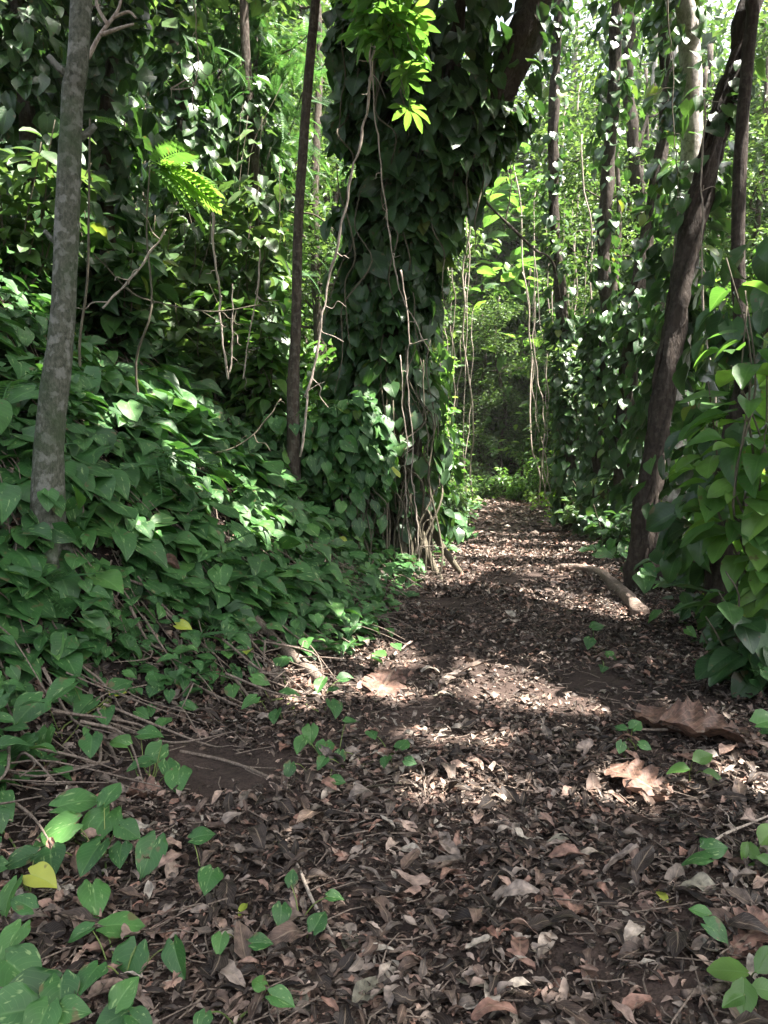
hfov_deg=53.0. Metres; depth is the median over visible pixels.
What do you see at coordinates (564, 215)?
hanging vine
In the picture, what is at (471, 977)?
dead leaf
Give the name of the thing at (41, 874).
pothos plant
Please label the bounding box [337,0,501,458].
tree
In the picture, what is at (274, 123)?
tree
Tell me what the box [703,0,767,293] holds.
tree
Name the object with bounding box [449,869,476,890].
dead leaf
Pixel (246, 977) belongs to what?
dead leaf
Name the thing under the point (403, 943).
stick
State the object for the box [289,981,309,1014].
dead leaf
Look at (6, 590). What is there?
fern
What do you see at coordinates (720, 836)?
stick
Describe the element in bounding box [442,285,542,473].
tree
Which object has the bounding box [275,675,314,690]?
dead leaf
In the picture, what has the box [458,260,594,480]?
tree
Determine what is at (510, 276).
tree
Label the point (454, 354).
hanging vine
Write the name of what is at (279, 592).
fern
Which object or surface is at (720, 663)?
shrub
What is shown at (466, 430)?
shrub
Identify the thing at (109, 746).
root
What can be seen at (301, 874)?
stick
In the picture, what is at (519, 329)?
tree
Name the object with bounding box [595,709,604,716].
dead leaf
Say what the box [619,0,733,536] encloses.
tree
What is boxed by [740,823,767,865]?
pothos plant
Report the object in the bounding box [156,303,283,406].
shrub
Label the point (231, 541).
fern
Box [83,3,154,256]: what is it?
tree
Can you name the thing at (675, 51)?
tree
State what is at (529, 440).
shrub
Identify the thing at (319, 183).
tree
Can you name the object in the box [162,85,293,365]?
shrub
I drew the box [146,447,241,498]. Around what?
fern
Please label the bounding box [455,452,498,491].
bush
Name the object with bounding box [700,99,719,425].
liana
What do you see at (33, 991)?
pothos plant
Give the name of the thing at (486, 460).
shrub
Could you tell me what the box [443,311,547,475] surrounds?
tree
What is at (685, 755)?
dead leaf
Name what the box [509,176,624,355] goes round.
tree
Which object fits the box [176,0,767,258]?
sky
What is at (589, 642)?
pothos plant
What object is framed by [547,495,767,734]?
undergrowth
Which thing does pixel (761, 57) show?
tree
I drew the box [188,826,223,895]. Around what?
pothos plant
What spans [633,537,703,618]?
shrub
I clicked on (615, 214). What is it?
tree
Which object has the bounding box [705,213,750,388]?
tree
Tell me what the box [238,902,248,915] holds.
fallen leaf
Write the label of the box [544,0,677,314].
tree
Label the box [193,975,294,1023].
pothos plant
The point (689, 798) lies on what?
stick
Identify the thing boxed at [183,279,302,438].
shrub
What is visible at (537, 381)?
hanging vine
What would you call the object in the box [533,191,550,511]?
hanging vine
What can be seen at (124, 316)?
shrub
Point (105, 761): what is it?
root
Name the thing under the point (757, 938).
dead leaf
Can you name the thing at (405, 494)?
liana
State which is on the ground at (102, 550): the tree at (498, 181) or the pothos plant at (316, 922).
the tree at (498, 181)
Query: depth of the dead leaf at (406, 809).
3.42 m
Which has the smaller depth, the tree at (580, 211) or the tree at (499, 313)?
the tree at (580, 211)
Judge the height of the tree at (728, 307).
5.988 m
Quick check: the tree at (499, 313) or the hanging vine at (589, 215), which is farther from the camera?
the tree at (499, 313)
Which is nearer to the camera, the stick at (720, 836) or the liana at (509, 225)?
the stick at (720, 836)
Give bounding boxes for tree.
[0,0,180,278]
[0,35,87,209]
[4,0,100,622]
[35,0,165,319]
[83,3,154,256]
[117,9,275,306]
[119,51,203,252]
[121,40,312,324]
[127,46,172,201]
[129,0,305,363]
[137,0,347,351]
[150,0,319,483]
[182,1,338,290]
[187,4,327,343]
[194,39,330,222]
[197,36,325,313]
[200,0,355,390]
[203,0,305,389]
[226,0,355,230]
[233,29,344,366]
[233,174,327,379]
[268,1,335,277]
[269,0,329,378]
[270,46,345,363]
[279,211,322,362]
[280,80,343,388]
[309,165,354,346]
[310,0,652,579]
[332,183,466,359]
[333,0,469,488]
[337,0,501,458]
[422,360,468,474]
[434,344,474,455]
[441,179,615,482]
[441,294,511,476]
[442,173,541,477]
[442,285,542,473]
[443,257,468,336]
[443,267,541,491]
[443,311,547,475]
[444,163,571,489]
[445,254,470,475]
[446,255,523,487]
[446,285,549,494]
[446,305,527,478]
[447,52,549,469]
[453,94,581,474]
[454,1,595,273]
[458,69,547,465]
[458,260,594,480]
[459,169,597,476]
[470,134,590,483]
[476,190,589,479]
[483,268,544,478]
[484,288,594,490]
[486,368,562,478]
[506,310,589,443]
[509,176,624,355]
[511,118,716,448]
[514,10,650,472]
[524,58,643,256]
[524,396,585,467]
[526,280,589,476]
[527,0,584,531]
[531,60,704,398]
[540,6,726,272]
[541,377,576,472]
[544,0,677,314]
[545,65,732,467]
[545,77,628,264]
[546,125,733,424]
[572,0,640,540]
[573,0,749,284]
[575,36,658,155]
[580,93,767,426]
[582,147,671,246]
[583,42,767,420]
[586,212,665,302]
[590,0,680,545]
[596,46,678,289]
[605,1,660,336]
[609,0,767,592]
[618,0,729,235]
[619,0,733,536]
[626,236,767,647]
[665,43,764,475]
[686,0,764,520]
[697,265,751,475]
[699,56,767,373]
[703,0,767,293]
[703,90,767,237]
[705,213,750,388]
[713,0,767,56]
[718,6,767,284]
[723,184,767,239]
[729,241,761,307]
[732,125,767,175]
[746,5,767,223]
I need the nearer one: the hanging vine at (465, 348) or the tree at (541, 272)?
the hanging vine at (465, 348)
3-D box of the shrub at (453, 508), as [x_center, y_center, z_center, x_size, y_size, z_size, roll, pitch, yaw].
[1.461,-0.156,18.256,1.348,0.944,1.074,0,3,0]
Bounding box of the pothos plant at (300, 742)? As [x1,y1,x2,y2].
[283,716,360,784]
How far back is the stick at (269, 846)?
3.08 m
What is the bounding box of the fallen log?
[560,564,649,616]
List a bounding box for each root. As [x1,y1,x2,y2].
[7,760,109,778]
[63,694,118,764]
[179,749,289,779]
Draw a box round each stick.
[168,828,311,852]
[281,840,333,935]
[345,770,439,793]
[386,938,430,974]
[487,896,506,921]
[654,791,767,804]
[693,806,767,867]
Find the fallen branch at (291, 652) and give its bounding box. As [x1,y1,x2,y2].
[216,591,325,680]
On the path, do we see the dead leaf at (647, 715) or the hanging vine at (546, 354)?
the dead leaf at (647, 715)
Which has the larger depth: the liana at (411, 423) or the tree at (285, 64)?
the tree at (285, 64)
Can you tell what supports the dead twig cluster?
attached to the tree at (50, 505)
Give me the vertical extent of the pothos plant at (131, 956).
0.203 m
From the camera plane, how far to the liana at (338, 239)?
7.83 m
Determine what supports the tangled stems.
on the ground at (102, 550)
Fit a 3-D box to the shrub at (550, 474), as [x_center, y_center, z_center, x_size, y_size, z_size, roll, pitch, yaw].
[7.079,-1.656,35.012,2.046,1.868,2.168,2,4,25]
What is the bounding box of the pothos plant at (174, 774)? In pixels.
[110,717,191,791]
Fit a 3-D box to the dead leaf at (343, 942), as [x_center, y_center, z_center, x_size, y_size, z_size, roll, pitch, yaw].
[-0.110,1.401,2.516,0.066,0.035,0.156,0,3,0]
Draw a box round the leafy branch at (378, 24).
[327,0,440,132]
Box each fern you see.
[0,367,95,420]
[0,440,83,463]
[0,569,101,621]
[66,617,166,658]
[78,116,139,369]
[107,588,193,617]
[108,454,174,477]
[135,139,223,419]
[136,625,252,681]
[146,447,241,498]
[221,531,264,565]
[246,578,298,595]
[274,540,334,555]
[332,560,365,586]
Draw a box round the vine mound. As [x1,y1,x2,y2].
[259,390,400,555]
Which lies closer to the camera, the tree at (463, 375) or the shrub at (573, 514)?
the shrub at (573, 514)
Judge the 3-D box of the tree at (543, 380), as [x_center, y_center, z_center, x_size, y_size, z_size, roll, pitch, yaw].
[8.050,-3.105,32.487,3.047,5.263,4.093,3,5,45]
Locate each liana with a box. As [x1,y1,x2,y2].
[78,215,165,308]
[93,254,260,329]
[170,0,222,109]
[202,212,228,379]
[213,399,284,453]
[229,284,245,373]
[242,249,278,390]
[299,46,375,456]
[355,7,429,351]
[399,355,409,561]
[400,270,443,575]
[417,360,438,574]
[486,201,560,300]
[504,163,518,229]
[649,0,680,263]
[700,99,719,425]
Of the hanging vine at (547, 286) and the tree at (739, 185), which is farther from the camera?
the hanging vine at (547, 286)
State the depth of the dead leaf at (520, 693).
5.23 m
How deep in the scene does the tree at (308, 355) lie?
17.23 m
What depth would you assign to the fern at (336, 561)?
7.74 m
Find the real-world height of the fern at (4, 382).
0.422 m
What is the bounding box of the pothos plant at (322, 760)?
[316,730,416,769]
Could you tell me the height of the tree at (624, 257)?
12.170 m
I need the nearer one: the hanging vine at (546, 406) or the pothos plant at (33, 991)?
the pothos plant at (33, 991)
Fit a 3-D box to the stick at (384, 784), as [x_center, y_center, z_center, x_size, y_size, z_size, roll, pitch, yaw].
[0.063,1.308,3.721,0.535,0.035,0.100,-2,4,-26]
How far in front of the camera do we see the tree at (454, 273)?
37.58 m
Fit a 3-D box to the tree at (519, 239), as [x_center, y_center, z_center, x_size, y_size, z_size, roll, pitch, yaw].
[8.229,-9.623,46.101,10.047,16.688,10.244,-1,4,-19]
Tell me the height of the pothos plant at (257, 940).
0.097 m
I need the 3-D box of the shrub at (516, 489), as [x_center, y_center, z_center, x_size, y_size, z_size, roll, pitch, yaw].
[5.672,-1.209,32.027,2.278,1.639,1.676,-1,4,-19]
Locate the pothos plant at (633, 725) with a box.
[613,720,651,757]
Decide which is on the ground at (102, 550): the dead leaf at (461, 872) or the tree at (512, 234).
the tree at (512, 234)
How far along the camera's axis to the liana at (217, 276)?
9.15 m
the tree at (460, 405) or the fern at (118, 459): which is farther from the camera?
the tree at (460, 405)
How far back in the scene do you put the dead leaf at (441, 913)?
2.64 m
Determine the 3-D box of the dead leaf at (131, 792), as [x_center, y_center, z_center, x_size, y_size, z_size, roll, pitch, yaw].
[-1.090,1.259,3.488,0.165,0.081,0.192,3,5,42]
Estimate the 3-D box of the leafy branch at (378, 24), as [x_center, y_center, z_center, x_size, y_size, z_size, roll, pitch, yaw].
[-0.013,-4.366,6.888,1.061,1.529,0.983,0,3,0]
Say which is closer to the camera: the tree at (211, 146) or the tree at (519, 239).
the tree at (211, 146)
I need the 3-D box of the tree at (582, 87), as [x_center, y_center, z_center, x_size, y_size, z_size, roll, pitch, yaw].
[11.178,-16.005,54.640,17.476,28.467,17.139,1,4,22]
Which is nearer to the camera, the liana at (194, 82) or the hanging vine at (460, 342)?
the liana at (194, 82)
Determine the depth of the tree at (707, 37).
33.03 m
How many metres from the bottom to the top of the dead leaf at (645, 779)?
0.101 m
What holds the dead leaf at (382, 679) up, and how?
on the path
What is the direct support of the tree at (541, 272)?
on the ground at (102, 550)
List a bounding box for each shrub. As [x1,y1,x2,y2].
[0,120,110,294]
[2,39,111,213]
[34,207,179,361]
[113,192,239,356]
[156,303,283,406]
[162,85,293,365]
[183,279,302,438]
[299,339,348,440]
[425,487,470,513]
[429,427,461,458]
[447,473,483,500]
[449,403,495,481]
[451,415,487,486]
[451,472,505,498]
[484,398,534,481]
[495,464,545,500]
[515,457,553,491]
[516,411,551,482]
[555,496,587,535]
[576,504,631,553]
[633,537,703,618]
[662,554,767,698]
[667,258,767,617]
[690,612,766,689]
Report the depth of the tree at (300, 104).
34.53 m
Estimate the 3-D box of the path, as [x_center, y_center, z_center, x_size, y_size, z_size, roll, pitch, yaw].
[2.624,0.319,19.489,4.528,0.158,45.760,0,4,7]
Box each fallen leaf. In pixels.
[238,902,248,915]
[655,890,668,901]
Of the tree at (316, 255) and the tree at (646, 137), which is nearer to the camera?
the tree at (316, 255)
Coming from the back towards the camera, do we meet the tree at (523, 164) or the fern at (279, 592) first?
the tree at (523, 164)
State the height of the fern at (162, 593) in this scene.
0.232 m
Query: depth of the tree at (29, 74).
8.98 m
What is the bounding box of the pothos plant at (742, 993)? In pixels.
[707,946,767,1013]
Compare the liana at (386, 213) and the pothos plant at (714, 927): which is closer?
the pothos plant at (714, 927)
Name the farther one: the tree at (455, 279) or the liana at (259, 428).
the tree at (455, 279)
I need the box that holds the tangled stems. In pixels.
[0,307,466,846]
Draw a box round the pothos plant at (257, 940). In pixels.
[211,931,272,954]
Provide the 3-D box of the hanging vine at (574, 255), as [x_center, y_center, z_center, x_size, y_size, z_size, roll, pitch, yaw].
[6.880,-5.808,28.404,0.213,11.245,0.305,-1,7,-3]
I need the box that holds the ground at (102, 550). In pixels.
[0,270,767,855]
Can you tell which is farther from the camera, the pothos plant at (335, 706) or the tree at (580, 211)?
the tree at (580, 211)
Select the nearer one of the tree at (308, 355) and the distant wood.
the tree at (308, 355)
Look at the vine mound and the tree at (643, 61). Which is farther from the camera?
the tree at (643, 61)
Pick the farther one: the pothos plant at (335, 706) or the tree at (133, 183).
the tree at (133, 183)
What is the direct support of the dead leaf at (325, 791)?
on the path
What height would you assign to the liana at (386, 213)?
4.464 m
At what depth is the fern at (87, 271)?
6.91 m
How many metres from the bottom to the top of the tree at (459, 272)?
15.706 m
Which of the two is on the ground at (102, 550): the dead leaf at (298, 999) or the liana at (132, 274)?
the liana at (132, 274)
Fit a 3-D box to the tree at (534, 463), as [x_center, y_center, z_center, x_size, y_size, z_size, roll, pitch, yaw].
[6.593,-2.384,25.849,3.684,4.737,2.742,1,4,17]
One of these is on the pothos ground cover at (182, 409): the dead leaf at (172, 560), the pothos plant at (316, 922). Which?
the dead leaf at (172, 560)
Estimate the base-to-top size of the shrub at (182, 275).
2.822 m
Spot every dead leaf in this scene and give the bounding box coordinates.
[120,774,165,798]
[166,553,179,568]
[236,964,250,979]
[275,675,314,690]
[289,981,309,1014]
[319,786,336,801]
[341,935,359,951]
[350,976,385,1008]
[362,668,407,698]
[403,806,416,819]
[424,905,449,918]
[428,691,456,697]
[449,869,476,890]
[456,973,483,986]
[465,652,476,660]
[496,814,508,823]
[511,937,528,968]
[516,691,523,698]
[547,833,568,842]
[550,887,570,902]
[580,961,599,988]
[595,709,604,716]
[604,759,686,808]
[620,937,651,961]
[621,703,711,741]
[641,695,761,748]
[668,872,721,893]
[671,753,692,759]
[681,980,731,998]
[719,904,767,958]
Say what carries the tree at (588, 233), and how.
on the ground at (102, 550)
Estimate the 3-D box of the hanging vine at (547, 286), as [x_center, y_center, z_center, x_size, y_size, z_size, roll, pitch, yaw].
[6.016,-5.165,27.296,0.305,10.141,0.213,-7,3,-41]
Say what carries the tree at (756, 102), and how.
on the ground at (102, 550)
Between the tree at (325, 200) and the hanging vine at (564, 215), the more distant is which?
the hanging vine at (564, 215)
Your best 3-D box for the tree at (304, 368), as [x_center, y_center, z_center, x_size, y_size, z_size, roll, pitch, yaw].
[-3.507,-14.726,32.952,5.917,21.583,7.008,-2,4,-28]
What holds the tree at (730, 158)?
on the ground at (102, 550)
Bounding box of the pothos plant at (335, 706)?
[224,657,352,745]
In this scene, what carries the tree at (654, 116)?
on the ground at (102, 550)
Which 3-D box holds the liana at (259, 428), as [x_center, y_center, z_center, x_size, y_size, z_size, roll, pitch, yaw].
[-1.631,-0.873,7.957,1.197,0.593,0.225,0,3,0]
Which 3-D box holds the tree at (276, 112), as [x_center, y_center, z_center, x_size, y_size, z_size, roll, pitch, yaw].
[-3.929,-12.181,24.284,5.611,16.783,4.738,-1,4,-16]
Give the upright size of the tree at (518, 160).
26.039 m
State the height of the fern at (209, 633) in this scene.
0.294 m
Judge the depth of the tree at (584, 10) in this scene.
41.95 m
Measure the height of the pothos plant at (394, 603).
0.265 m
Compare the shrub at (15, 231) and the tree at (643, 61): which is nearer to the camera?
the shrub at (15, 231)
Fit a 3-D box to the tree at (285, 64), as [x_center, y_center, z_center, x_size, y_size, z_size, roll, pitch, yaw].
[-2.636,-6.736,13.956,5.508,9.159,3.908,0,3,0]
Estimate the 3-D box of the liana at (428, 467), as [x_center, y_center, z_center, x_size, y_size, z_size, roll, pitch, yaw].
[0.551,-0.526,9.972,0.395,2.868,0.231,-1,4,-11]
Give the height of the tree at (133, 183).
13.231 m
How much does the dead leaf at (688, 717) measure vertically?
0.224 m
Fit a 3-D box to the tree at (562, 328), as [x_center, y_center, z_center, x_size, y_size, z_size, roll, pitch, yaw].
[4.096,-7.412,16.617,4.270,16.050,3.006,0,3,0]
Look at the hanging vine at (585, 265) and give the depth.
27.45 m
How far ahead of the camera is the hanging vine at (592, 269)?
18.12 m
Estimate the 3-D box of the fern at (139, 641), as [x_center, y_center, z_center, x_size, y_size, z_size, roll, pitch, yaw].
[-1.814,0.757,4.689,0.992,0.254,0.688,1,4,15]
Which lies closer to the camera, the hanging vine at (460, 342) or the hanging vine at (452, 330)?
the hanging vine at (452, 330)
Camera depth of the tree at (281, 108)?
31.44 m
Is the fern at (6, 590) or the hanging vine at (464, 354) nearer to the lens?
the fern at (6, 590)
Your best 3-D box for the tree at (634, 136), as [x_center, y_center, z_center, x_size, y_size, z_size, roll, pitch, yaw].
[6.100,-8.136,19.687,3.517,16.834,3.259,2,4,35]
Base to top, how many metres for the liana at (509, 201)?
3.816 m
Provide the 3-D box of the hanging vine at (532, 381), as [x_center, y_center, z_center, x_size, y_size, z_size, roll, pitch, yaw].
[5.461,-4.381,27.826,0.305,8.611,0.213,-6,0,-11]
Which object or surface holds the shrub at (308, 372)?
on the ground at (102, 550)
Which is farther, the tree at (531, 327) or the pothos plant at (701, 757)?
the tree at (531, 327)
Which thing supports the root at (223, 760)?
on the path
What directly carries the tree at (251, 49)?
on the ground at (102, 550)
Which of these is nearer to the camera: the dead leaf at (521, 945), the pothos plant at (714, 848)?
the dead leaf at (521, 945)
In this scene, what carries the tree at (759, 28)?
on the ground at (102, 550)
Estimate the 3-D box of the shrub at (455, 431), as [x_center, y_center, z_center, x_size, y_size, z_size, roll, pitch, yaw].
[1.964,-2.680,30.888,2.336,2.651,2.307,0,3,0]
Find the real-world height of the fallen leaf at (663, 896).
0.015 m
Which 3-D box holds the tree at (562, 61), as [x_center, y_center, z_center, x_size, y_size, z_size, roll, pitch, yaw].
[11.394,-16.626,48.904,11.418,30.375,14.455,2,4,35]
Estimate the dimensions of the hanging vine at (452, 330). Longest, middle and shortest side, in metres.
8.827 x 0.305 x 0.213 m
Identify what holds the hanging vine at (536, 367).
on the ground at (102, 550)
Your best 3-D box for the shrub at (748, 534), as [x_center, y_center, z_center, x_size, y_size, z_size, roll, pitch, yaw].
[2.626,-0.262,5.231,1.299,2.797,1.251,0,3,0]
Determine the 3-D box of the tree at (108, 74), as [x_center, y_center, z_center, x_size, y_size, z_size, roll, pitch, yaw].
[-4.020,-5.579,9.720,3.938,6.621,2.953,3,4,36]
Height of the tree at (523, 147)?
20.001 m
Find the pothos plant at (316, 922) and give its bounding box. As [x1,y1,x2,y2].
[272,869,343,937]
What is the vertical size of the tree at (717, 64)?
17.140 m
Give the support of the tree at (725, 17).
on the ground at (102, 550)
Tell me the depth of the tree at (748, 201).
27.91 m
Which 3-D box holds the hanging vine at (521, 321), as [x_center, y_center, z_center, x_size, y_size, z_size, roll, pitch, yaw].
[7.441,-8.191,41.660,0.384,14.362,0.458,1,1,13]
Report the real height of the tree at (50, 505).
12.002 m
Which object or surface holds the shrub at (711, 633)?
on the ground at (102, 550)
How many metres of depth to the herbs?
28.32 m
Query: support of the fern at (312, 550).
on the ground at (102, 550)
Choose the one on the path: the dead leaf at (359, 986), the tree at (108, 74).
the dead leaf at (359, 986)
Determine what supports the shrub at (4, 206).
on the ground at (102, 550)
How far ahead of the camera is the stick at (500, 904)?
2.67 m
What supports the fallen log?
on the path
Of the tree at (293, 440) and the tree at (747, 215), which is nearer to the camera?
the tree at (293, 440)
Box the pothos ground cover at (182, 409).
[0,237,486,871]
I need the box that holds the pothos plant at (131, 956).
[68,911,185,1023]
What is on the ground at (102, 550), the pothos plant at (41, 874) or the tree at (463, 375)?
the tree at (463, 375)
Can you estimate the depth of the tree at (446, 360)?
21.74 m
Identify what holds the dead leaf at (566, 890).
on the path
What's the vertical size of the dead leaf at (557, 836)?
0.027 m
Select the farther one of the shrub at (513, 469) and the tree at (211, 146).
the shrub at (513, 469)
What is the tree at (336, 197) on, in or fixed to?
on the ground at (102, 550)
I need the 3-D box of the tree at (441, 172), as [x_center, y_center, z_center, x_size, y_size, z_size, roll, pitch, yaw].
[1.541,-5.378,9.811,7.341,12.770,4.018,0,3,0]
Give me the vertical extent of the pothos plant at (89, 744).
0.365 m
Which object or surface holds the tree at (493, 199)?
on the ground at (102, 550)
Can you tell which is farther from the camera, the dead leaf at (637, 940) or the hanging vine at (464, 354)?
the hanging vine at (464, 354)
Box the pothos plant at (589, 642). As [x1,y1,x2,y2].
[584,621,616,673]
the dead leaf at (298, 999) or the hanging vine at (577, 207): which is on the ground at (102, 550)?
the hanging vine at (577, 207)
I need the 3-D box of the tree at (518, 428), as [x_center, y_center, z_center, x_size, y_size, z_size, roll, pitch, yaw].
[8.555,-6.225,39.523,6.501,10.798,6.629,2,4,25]
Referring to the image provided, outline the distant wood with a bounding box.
[218,0,764,476]
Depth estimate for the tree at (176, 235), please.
26.82 m
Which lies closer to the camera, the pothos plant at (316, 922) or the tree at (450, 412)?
the pothos plant at (316, 922)
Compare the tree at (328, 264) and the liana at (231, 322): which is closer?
the liana at (231, 322)
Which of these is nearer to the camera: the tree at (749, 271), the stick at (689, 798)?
the stick at (689, 798)
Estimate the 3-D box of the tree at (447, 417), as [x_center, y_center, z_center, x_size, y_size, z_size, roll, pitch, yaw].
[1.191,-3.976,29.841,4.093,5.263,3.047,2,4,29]
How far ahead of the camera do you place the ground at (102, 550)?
4.75 m
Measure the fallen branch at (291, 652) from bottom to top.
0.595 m
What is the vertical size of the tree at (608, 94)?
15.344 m
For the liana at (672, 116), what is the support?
hanging from the tree at (652, 429)
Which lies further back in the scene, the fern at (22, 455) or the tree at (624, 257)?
the tree at (624, 257)
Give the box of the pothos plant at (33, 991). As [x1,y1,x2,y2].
[0,943,91,1023]
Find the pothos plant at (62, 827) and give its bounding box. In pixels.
[33,782,167,918]
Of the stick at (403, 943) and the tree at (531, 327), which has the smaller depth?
the stick at (403, 943)
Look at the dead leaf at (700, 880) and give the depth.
2.71 m
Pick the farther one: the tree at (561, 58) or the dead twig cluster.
the tree at (561, 58)
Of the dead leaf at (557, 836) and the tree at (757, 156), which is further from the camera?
the tree at (757, 156)
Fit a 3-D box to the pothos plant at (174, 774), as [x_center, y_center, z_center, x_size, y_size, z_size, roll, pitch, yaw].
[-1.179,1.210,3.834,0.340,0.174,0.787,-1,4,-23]
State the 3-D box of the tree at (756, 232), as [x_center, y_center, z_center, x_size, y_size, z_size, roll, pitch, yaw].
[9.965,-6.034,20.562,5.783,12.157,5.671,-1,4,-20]
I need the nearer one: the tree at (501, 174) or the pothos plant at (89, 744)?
the pothos plant at (89, 744)
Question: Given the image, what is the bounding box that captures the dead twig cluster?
[89,0,136,58]
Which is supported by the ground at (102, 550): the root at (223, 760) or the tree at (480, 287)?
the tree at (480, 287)
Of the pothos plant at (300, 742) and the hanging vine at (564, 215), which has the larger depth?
the hanging vine at (564, 215)
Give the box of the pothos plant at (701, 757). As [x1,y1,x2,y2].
[666,749,721,780]
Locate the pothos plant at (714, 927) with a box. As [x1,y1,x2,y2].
[689,904,728,944]
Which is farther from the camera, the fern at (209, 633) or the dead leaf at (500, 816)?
the fern at (209, 633)
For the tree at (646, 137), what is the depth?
24.83 m
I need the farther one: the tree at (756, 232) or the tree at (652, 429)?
the tree at (756, 232)
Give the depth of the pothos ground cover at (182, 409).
6.01 m
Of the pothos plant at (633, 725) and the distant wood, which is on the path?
the pothos plant at (633, 725)
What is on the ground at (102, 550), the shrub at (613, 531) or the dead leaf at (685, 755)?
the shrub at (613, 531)
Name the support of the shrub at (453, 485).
on the ground at (102, 550)
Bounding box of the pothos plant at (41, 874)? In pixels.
[0,790,56,960]
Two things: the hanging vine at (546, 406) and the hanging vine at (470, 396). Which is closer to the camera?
the hanging vine at (470, 396)
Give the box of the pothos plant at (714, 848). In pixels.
[681,837,727,865]
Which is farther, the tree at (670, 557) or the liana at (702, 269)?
the liana at (702, 269)
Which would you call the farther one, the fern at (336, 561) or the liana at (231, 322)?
the liana at (231, 322)
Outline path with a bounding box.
[0,493,767,1023]
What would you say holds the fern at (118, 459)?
on the ground at (102, 550)
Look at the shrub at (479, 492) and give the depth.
33.67 m
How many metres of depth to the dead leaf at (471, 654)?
6.15 m
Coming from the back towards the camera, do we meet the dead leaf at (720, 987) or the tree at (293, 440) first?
the tree at (293, 440)
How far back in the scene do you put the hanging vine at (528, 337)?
29.48 m
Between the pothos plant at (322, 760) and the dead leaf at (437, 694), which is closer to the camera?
the pothos plant at (322, 760)
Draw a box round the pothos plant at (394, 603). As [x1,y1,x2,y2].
[344,586,401,647]
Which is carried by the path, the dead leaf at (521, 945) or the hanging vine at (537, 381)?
the dead leaf at (521, 945)
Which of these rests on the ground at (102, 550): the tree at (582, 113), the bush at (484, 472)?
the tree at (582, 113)
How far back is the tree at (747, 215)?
27.23 m
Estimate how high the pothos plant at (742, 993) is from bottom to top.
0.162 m
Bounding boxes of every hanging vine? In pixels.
[447,244,471,437]
[447,268,455,415]
[447,268,455,480]
[461,55,473,500]
[463,217,469,489]
[464,309,473,490]
[512,162,540,502]
[519,232,525,473]
[522,272,548,502]
[532,291,545,492]
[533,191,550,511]
[533,250,540,458]
[534,302,537,469]
[542,351,548,460]
[545,227,561,438]
[562,107,567,303]
[571,200,575,308]
[574,82,581,314]
[579,201,599,435]
[580,134,594,424]
[583,188,596,313]
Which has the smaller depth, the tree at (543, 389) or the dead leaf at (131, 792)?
the dead leaf at (131, 792)
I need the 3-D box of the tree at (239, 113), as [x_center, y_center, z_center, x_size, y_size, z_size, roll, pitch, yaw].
[-3.324,-9.086,18.951,4.048,11.572,3.418,1,4,21]
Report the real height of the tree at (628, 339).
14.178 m
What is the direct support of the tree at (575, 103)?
on the ground at (102, 550)
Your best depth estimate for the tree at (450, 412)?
23.67 m
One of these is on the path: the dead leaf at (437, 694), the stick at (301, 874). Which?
the dead leaf at (437, 694)
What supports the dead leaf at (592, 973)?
on the path
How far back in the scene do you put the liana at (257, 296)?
9.48 m
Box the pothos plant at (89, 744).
[10,677,132,765]
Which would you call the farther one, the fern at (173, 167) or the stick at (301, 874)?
the fern at (173, 167)
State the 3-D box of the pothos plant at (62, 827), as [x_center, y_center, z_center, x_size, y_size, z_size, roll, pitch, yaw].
[-1.101,1.272,2.937,0.408,0.212,0.780,-3,5,-40]
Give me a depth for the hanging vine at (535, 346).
35.39 m
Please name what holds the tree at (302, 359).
on the ground at (102, 550)
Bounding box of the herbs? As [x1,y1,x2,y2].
[300,378,560,523]
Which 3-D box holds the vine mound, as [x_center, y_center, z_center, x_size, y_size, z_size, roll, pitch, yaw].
[-0.740,-0.434,9.873,1.912,2.264,1.239,0,3,0]
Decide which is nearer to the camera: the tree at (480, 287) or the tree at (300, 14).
the tree at (300, 14)
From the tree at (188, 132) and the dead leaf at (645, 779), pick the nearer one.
the dead leaf at (645, 779)
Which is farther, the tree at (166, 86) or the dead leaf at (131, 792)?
the tree at (166, 86)
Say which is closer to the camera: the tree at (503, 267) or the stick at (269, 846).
the stick at (269, 846)
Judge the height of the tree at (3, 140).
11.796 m

